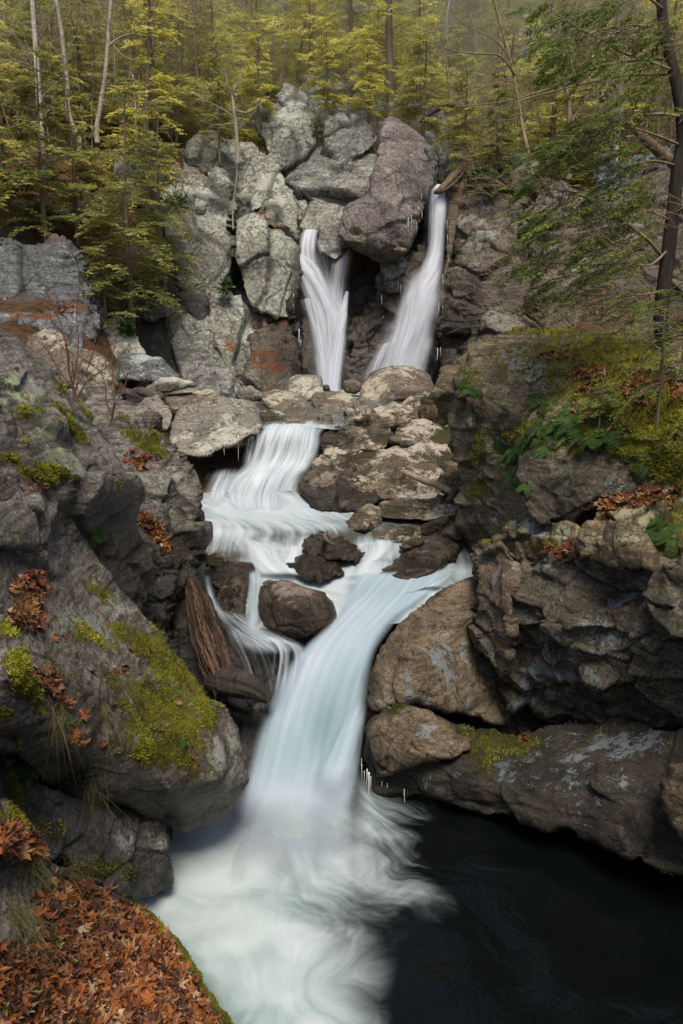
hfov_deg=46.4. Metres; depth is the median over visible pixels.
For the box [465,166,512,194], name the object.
cliff
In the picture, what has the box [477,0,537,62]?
hemlock tree
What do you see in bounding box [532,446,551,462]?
fern
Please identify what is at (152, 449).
moss
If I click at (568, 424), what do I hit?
fern
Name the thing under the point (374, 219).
boulder
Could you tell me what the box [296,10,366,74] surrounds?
hemlock tree
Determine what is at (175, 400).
boulder
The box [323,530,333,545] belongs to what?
fallen branch
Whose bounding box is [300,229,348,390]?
waterfall
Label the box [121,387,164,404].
boulder
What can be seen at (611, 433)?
fern
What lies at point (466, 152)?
bare shrub
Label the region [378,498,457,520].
rock ledge
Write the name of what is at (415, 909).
pool water
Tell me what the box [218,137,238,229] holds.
bare sapling
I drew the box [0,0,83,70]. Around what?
hemlock tree
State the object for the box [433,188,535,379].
cliff
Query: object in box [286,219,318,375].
cliff
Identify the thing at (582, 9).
hemlock tree
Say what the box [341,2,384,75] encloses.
hemlock tree
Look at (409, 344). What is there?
waterfall
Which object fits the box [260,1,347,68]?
hemlock tree
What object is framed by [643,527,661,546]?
fern
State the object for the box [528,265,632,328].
bare shrub
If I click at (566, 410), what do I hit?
fern
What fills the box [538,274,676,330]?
bare shrub
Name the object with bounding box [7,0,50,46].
hemlock tree
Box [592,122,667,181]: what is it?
hemlock tree
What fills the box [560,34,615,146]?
hemlock tree
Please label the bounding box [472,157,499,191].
evergreen shrub
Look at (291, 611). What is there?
boulder
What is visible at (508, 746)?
moss
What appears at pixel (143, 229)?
hemlock tree
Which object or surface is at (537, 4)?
hemlock tree
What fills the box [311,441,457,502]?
rock ledge
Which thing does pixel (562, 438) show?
fern
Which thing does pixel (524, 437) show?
fern
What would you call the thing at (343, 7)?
hemlock tree
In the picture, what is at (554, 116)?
hemlock tree
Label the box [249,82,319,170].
cliff
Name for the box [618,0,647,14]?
hemlock tree
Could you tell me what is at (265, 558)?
cascade water
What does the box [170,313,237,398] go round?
cliff
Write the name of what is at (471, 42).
hemlock tree
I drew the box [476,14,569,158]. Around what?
hemlock tree
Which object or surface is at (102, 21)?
hemlock tree
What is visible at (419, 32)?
hemlock tree
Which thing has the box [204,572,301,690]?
cascade water
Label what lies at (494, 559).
rock ledge
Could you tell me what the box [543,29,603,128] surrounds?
hemlock tree
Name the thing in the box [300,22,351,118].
hemlock tree
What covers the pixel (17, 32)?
hemlock tree
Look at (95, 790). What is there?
grass tuft
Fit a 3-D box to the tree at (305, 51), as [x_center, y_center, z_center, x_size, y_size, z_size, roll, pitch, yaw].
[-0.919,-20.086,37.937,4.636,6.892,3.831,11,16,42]
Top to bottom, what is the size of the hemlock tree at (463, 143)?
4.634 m
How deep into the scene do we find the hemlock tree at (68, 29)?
37.83 m
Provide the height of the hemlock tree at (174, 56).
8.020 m
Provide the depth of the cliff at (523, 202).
28.65 m
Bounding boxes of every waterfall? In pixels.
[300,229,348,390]
[369,184,444,373]
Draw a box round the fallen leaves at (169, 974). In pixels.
[0,815,222,1023]
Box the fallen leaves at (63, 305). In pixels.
[3,172,276,312]
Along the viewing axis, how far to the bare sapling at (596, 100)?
28.74 m
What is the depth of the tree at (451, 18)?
46.12 m
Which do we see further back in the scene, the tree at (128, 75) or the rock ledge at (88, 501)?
the tree at (128, 75)
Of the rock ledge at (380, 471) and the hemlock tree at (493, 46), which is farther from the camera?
the hemlock tree at (493, 46)
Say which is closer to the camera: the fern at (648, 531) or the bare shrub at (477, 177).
the fern at (648, 531)
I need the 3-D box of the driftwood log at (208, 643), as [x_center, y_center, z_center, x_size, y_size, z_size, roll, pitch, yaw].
[-1.766,1.614,10.364,0.411,1.144,1.806,-5,13,-22]
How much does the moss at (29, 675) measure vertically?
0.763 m
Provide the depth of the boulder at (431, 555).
12.89 m
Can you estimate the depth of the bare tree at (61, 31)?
28.10 m
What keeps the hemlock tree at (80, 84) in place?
on the ground
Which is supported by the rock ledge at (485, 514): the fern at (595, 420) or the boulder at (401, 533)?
the fern at (595, 420)
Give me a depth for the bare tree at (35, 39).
26.26 m
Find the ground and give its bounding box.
[0,0,682,845]
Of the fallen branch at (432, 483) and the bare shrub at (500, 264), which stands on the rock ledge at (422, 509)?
the fallen branch at (432, 483)
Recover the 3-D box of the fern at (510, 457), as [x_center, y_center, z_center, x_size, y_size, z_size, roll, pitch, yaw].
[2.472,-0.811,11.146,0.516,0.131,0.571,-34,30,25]
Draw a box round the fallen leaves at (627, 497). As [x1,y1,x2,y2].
[517,481,681,740]
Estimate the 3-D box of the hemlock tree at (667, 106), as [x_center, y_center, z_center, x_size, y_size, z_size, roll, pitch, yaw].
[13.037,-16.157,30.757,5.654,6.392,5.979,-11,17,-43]
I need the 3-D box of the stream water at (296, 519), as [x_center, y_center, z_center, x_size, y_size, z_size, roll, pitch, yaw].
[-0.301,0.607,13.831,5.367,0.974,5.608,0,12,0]
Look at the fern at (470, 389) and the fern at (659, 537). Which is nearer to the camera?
the fern at (659, 537)
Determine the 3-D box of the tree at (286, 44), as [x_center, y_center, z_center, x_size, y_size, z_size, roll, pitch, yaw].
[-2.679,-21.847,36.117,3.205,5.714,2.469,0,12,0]
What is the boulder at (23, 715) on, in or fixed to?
on the rock ledge at (206, 793)
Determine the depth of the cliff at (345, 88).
34.47 m
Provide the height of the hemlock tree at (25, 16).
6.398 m
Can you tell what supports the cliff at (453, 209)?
attached to the cliff at (479, 232)
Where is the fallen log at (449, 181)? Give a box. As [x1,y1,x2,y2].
[433,159,466,194]
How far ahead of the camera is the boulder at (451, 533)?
13.57 m
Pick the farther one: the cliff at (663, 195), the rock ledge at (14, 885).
the cliff at (663, 195)
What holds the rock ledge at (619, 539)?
on the rock ledge at (485, 514)
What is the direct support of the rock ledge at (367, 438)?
on the rock ledge at (380, 471)
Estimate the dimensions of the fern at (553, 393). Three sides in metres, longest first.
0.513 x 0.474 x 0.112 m
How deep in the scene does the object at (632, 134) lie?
30.56 m
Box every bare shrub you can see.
[25,274,131,399]
[70,325,158,424]
[442,132,499,170]
[447,275,570,338]
[452,231,533,298]
[453,172,512,201]
[455,139,528,202]
[482,274,590,328]
[489,241,583,295]
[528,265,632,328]
[534,211,620,266]
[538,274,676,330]
[543,217,660,261]
[582,247,676,326]
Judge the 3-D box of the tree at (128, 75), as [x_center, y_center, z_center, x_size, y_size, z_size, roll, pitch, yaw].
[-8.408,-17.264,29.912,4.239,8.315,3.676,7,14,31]
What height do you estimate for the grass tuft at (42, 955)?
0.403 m
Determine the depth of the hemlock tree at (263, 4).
36.17 m
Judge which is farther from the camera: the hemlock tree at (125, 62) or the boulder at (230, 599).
the hemlock tree at (125, 62)
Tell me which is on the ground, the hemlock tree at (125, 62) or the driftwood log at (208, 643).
the hemlock tree at (125, 62)
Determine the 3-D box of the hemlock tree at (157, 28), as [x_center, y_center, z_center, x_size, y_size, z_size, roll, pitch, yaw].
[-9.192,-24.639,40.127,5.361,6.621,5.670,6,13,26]
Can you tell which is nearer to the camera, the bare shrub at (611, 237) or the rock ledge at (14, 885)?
the rock ledge at (14, 885)
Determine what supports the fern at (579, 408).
on the rock ledge at (485, 514)
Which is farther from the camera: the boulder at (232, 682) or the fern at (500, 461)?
the fern at (500, 461)
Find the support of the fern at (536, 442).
on the rock ledge at (582, 479)
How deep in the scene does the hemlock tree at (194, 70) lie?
34.64 m
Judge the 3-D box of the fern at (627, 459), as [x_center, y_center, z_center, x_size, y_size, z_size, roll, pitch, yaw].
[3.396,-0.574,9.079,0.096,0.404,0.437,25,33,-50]
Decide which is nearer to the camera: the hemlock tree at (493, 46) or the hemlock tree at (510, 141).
the hemlock tree at (510, 141)
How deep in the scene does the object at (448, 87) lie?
33.22 m
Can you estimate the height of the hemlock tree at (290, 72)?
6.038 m
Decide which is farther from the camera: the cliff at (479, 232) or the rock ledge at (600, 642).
the cliff at (479, 232)
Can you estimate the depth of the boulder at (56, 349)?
18.12 m
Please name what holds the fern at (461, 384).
on the rock ledge at (485, 514)
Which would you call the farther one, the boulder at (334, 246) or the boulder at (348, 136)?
the boulder at (348, 136)
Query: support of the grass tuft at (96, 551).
on the rock ledge at (88, 501)
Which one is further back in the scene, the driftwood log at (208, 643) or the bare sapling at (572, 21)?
the bare sapling at (572, 21)
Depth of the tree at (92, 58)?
29.98 m
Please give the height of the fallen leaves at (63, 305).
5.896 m
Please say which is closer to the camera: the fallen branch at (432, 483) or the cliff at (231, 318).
the fallen branch at (432, 483)
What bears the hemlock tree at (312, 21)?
on the cliff at (345, 88)
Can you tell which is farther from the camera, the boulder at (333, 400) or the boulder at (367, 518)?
the boulder at (333, 400)
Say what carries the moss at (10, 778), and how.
on the rock ledge at (148, 854)
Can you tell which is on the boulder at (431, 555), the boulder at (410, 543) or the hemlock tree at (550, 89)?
the boulder at (410, 543)
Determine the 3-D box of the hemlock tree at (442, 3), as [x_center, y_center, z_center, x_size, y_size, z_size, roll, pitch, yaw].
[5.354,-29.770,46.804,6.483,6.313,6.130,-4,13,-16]
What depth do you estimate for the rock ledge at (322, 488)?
16.01 m
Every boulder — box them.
[0,603,51,730]
[26,329,120,392]
[115,353,180,383]
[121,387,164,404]
[141,395,172,432]
[146,377,196,392]
[165,388,223,410]
[169,397,262,458]
[169,591,273,776]
[205,552,228,569]
[205,561,254,597]
[215,575,245,628]
[225,630,298,706]
[235,385,262,401]
[257,579,336,641]
[259,409,285,420]
[262,389,310,409]
[282,410,332,423]
[284,374,324,399]
[286,552,344,582]
[301,531,364,566]
[310,391,360,409]
[316,216,350,258]
[317,410,332,421]
[338,116,433,254]
[342,379,360,393]
[343,238,407,263]
[346,504,383,531]
[348,283,376,317]
[359,365,434,400]
[366,577,509,725]
[367,706,470,776]
[373,524,421,542]
[380,537,460,579]
[399,536,424,550]
[421,516,454,535]
[423,143,439,182]
[437,154,460,183]
[438,524,465,547]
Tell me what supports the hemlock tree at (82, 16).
on the ground
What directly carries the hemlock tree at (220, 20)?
on the ground
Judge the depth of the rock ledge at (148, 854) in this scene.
6.43 m
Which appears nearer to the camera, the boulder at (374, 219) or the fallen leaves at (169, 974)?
the fallen leaves at (169, 974)
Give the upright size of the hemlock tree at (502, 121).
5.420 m
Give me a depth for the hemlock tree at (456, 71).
42.01 m
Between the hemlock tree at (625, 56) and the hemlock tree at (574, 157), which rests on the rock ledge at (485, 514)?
the hemlock tree at (574, 157)
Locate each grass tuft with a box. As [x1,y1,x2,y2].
[0,874,104,1007]
[8,584,48,639]
[19,843,79,912]
[22,702,96,785]
[23,936,64,978]
[56,845,138,901]
[70,658,103,723]
[75,775,146,863]
[89,702,144,785]
[94,543,113,566]
[98,664,156,744]
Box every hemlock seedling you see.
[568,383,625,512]
[606,306,682,428]
[636,267,682,385]
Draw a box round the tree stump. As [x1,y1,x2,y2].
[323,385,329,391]
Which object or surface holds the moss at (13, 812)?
on the rock ledge at (11, 867)
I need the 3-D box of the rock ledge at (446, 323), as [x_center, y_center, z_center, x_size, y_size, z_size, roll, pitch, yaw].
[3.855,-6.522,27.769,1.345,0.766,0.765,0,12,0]
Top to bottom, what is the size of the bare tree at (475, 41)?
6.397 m
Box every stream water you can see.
[195,491,473,628]
[254,386,404,429]
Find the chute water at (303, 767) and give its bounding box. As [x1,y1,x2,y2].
[239,570,448,837]
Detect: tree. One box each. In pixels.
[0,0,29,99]
[0,0,47,89]
[0,0,80,222]
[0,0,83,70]
[0,0,85,130]
[0,1,49,123]
[0,20,73,240]
[0,44,101,241]
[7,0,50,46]
[8,0,116,107]
[24,0,90,152]
[25,0,129,143]
[27,54,130,246]
[36,1,103,59]
[45,0,106,35]
[51,0,143,156]
[53,0,135,87]
[57,0,128,51]
[68,73,189,334]
[73,193,152,327]
[74,0,168,111]
[78,0,173,153]
[83,0,238,141]
[84,0,170,83]
[85,57,148,131]
[88,0,144,144]
[99,0,186,225]
[107,98,211,328]
[114,1,201,71]
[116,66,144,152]
[119,1,186,28]
[130,0,220,91]
[137,0,229,147]
[137,0,251,132]
[138,46,199,142]
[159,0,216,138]
[159,0,256,132]
[164,0,253,136]
[168,0,219,57]
[172,0,227,27]
[186,7,253,105]
[188,59,265,164]
[195,39,248,167]
[198,49,274,152]
[201,0,291,78]
[207,0,301,124]
[208,0,254,54]
[218,0,300,23]
[233,17,277,136]
[240,38,299,153]
[245,0,318,82]
[245,1,324,106]
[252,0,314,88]
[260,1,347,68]
[261,0,314,55]
[264,0,356,110]
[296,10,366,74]
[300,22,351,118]
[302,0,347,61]
[309,0,397,82]
[315,0,346,65]
[321,0,459,123]
[322,0,362,47]
[340,30,396,124]
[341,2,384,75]
[341,2,409,88]
[347,0,374,10]
[354,0,414,83]
[356,0,431,85]
[376,0,480,141]
[379,0,446,84]
[384,0,455,58]
[386,18,454,141]
[398,0,483,38]
[407,28,454,95]
[423,0,473,105]
[424,0,532,178]
[432,57,494,186]
[437,0,516,72]
[437,24,502,140]
[438,48,477,95]
[447,103,505,181]
[448,0,515,84]
[458,0,682,346]
[465,70,559,181]
[470,70,524,190]
[471,1,532,110]
[475,0,512,43]
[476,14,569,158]
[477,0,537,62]
[491,35,601,188]
[492,0,548,20]
[502,30,586,137]
[529,0,561,74]
[529,0,602,43]
[532,44,563,104]
[536,0,590,36]
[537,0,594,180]
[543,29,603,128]
[551,22,663,179]
[554,0,653,45]
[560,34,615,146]
[568,2,595,24]
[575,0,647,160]
[575,0,663,124]
[587,0,670,86]
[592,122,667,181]
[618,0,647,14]
[622,0,682,155]
[623,0,682,130]
[632,0,682,40]
[641,0,682,97]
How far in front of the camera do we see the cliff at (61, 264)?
23.73 m
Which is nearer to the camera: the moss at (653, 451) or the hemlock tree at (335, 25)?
the moss at (653, 451)
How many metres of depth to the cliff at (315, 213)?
30.63 m
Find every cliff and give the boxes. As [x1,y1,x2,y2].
[0,234,103,342]
[93,272,209,365]
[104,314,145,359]
[112,156,233,216]
[142,295,174,321]
[159,172,239,297]
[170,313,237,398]
[180,149,324,321]
[184,130,284,210]
[208,292,268,391]
[231,192,253,217]
[235,213,303,319]
[237,311,317,392]
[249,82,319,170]
[258,185,299,244]
[284,139,376,202]
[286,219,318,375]
[297,66,455,179]
[297,180,455,385]
[297,198,343,236]
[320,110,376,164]
[341,242,428,384]
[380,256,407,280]
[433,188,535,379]
[435,171,465,347]
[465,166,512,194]
[510,151,539,208]
[517,169,682,328]
[593,141,675,195]
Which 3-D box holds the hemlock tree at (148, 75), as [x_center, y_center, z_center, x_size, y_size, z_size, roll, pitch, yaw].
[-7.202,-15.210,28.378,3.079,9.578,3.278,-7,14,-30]
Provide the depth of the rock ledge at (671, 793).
6.84 m
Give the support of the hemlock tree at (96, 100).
on the ground
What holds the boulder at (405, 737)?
on the rock ledge at (570, 778)
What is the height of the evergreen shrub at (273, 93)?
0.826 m
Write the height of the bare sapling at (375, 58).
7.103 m
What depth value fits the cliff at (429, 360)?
31.09 m
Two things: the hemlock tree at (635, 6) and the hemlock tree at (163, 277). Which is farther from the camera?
the hemlock tree at (635, 6)
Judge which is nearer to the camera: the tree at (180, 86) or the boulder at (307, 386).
the boulder at (307, 386)
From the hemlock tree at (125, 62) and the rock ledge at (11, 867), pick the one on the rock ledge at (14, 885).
the rock ledge at (11, 867)
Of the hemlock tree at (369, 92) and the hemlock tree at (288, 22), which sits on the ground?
the hemlock tree at (288, 22)
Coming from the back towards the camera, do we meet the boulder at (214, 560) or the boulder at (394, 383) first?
the boulder at (394, 383)
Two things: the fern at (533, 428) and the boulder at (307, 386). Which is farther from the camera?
the boulder at (307, 386)
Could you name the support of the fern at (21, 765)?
on the rock ledge at (148, 854)
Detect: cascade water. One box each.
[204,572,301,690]
[210,423,319,510]
[237,538,453,592]
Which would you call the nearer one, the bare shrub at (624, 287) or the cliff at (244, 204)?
the bare shrub at (624, 287)
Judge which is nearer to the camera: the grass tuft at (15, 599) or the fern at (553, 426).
the grass tuft at (15, 599)
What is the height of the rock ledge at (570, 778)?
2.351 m
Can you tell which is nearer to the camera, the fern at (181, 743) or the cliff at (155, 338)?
the fern at (181, 743)
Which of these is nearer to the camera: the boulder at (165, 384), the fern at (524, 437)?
the fern at (524, 437)
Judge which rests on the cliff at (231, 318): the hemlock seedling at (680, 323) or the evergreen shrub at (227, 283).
the evergreen shrub at (227, 283)
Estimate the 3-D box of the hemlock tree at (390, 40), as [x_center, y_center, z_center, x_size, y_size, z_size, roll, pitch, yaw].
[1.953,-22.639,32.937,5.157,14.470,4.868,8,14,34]
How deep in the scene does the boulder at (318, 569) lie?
12.52 m
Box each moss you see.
[0,341,151,599]
[0,610,45,721]
[0,762,166,883]
[0,798,39,877]
[0,875,234,1023]
[15,487,223,800]
[102,403,187,563]
[385,702,672,875]
[447,322,682,542]
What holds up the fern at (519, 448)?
on the rock ledge at (485, 514)
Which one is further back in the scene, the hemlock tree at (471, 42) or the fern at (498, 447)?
the hemlock tree at (471, 42)
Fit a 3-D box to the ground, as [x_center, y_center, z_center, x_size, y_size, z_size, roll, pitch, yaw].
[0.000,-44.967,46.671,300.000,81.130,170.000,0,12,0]
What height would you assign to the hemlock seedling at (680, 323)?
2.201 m
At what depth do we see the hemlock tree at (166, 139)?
33.31 m
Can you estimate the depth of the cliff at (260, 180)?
31.09 m
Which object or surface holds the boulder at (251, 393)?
in the stream water at (339, 417)
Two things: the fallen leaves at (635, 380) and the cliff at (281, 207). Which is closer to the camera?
the fallen leaves at (635, 380)
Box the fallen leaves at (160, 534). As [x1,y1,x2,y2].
[123,445,173,555]
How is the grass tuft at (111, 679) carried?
on the rock ledge at (206, 793)
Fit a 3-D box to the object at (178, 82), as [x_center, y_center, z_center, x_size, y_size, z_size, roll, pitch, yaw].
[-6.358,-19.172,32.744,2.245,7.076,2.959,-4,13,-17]
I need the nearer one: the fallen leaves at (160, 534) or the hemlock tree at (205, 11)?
the fallen leaves at (160, 534)
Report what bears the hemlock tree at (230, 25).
on the ground
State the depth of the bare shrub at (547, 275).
23.88 m
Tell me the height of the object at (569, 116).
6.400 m
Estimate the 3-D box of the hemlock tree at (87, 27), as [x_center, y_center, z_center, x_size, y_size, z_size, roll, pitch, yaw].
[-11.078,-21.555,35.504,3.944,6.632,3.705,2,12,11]
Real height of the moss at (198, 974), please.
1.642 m
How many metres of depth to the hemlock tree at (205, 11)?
44.91 m
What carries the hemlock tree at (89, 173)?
on the ground
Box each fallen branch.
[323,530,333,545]
[402,470,451,493]
[419,104,464,123]
[446,486,457,503]
[631,123,672,168]
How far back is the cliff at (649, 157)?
26.54 m
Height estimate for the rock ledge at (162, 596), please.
2.009 m
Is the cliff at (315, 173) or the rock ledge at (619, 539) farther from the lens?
the cliff at (315, 173)
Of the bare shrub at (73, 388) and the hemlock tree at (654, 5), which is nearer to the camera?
the bare shrub at (73, 388)
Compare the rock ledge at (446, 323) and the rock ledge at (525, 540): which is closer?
the rock ledge at (525, 540)
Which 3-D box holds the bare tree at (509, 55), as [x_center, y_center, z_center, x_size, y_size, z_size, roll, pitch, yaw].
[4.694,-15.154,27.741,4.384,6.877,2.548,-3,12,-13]
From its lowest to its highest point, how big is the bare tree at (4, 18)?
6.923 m
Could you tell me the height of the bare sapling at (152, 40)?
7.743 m
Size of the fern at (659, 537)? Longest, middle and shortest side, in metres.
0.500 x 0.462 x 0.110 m
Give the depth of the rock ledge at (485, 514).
11.98 m
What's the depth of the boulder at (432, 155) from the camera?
29.18 m
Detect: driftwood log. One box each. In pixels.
[185,576,231,699]
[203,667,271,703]
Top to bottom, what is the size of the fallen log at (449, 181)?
1.396 m
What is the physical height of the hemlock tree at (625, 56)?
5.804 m
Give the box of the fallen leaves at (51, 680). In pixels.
[0,366,211,759]
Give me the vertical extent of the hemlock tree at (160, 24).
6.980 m
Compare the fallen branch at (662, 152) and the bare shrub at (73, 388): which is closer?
the bare shrub at (73, 388)
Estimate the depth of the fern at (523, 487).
10.12 m
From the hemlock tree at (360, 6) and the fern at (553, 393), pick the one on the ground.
the hemlock tree at (360, 6)
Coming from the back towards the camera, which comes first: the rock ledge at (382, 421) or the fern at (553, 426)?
the rock ledge at (382, 421)
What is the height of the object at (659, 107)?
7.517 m
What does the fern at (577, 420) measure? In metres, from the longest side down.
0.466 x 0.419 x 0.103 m
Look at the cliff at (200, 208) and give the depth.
29.70 m
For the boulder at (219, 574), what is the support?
on the boulder at (230, 599)
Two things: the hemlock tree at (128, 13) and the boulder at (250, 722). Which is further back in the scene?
the hemlock tree at (128, 13)
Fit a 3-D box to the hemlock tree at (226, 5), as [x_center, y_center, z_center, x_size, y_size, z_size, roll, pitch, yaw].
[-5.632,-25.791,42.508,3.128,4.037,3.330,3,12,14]
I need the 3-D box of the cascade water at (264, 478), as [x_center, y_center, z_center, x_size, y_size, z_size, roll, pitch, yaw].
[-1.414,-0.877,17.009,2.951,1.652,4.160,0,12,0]
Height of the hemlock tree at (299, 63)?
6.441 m
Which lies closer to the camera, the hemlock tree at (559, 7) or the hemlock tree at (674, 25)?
the hemlock tree at (674, 25)
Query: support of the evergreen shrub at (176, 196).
on the cliff at (212, 243)
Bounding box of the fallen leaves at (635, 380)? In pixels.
[509,342,682,431]
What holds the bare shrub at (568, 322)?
on the ground
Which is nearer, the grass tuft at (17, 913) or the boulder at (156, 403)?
the grass tuft at (17, 913)
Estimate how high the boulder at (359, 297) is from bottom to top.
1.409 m
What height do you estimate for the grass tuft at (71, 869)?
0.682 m
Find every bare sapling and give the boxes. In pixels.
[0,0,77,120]
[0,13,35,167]
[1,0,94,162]
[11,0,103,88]
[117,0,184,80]
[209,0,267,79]
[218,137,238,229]
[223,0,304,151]
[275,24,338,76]
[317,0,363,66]
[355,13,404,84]
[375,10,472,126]
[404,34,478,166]
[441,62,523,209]
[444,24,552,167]
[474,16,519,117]
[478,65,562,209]
[541,68,669,190]
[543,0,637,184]
[547,0,596,111]
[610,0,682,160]
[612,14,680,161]
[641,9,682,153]
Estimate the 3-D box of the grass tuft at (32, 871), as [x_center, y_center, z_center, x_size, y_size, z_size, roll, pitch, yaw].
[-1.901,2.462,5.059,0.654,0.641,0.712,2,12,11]
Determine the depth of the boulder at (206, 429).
18.40 m
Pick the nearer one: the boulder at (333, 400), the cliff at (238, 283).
the boulder at (333, 400)
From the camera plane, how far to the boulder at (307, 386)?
25.01 m
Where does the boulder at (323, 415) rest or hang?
in the stream water at (339, 417)
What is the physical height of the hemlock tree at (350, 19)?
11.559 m
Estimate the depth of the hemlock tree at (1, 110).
30.43 m
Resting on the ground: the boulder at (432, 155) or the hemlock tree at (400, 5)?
the hemlock tree at (400, 5)
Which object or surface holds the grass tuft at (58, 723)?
on the rock ledge at (206, 793)
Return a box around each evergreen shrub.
[66,159,121,202]
[114,317,137,337]
[164,186,192,216]
[212,275,235,298]
[263,84,283,103]
[309,117,325,139]
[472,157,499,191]
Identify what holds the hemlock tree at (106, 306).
on the ground
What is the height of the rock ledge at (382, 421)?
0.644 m
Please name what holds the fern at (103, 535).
on the rock ledge at (88, 501)
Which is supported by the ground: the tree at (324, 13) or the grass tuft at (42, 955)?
the tree at (324, 13)
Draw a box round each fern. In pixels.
[10,757,38,785]
[88,527,100,549]
[95,527,106,544]
[179,736,185,747]
[457,376,467,398]
[458,384,480,398]
[468,408,480,422]
[492,435,508,454]
[492,530,501,535]
[493,456,505,469]
[501,468,516,489]
[503,447,518,467]
[509,459,517,475]
[512,437,531,456]
[515,484,534,496]
[519,429,529,447]
[521,392,545,413]
[525,417,548,443]
[528,437,547,450]
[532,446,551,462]
[537,398,560,418]
[537,424,554,442]
[542,391,560,400]
[546,413,559,428]
[546,416,570,440]
[552,413,579,438]
[554,431,571,449]
[556,403,582,418]
[566,425,604,451]
[569,415,585,424]
[576,400,590,417]
[583,437,608,452]
[588,411,611,427]
[595,433,623,455]
[601,427,627,446]
[622,456,636,471]
[634,455,653,482]
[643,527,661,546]
[645,514,669,533]
[652,522,682,559]
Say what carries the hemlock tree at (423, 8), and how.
on the ground
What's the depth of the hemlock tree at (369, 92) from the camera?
32.37 m
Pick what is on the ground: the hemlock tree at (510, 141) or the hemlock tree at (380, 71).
the hemlock tree at (380, 71)
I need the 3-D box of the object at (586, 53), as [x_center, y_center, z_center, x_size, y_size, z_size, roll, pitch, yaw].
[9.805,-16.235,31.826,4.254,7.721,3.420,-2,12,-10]
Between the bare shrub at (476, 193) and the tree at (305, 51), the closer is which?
the bare shrub at (476, 193)
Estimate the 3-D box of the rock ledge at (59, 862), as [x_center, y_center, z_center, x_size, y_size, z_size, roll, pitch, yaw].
[-2.655,2.476,6.801,1.045,2.801,3.275,5,13,20]
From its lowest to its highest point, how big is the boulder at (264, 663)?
0.758 m
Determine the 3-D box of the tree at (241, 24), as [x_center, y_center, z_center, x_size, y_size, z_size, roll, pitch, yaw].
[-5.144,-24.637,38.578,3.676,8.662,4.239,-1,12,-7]
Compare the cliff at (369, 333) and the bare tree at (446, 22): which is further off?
the bare tree at (446, 22)
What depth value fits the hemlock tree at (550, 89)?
40.43 m
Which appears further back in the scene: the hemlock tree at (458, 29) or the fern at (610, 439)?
the hemlock tree at (458, 29)
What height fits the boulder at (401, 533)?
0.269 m
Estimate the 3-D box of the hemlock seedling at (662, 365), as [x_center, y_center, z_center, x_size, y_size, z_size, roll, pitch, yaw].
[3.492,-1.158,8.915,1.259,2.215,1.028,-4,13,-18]
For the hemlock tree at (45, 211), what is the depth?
24.96 m
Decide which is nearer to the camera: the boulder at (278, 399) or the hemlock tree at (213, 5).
the boulder at (278, 399)
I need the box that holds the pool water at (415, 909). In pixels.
[125,723,682,1023]
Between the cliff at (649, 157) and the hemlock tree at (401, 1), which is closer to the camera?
the cliff at (649, 157)
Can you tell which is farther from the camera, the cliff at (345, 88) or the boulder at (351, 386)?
the cliff at (345, 88)
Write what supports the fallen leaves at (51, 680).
on the rock ledge at (206, 793)
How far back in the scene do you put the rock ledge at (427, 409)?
19.13 m
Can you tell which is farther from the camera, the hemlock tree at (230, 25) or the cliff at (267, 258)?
the hemlock tree at (230, 25)
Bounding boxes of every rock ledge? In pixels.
[0,310,83,347]
[0,334,153,610]
[0,467,248,831]
[0,753,173,899]
[0,798,50,879]
[0,863,230,1023]
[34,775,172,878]
[68,379,212,630]
[137,527,179,656]
[297,466,381,512]
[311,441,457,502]
[317,424,393,453]
[343,391,449,432]
[348,412,398,430]
[362,703,682,875]
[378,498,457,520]
[388,418,451,447]
[414,704,567,734]
[417,396,447,427]
[429,324,682,551]
[434,313,471,335]
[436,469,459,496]
[467,552,682,730]
[469,517,580,569]
[475,540,522,679]
[513,440,642,525]
[574,497,682,572]
[659,762,682,841]
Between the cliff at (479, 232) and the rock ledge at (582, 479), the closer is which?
the rock ledge at (582, 479)

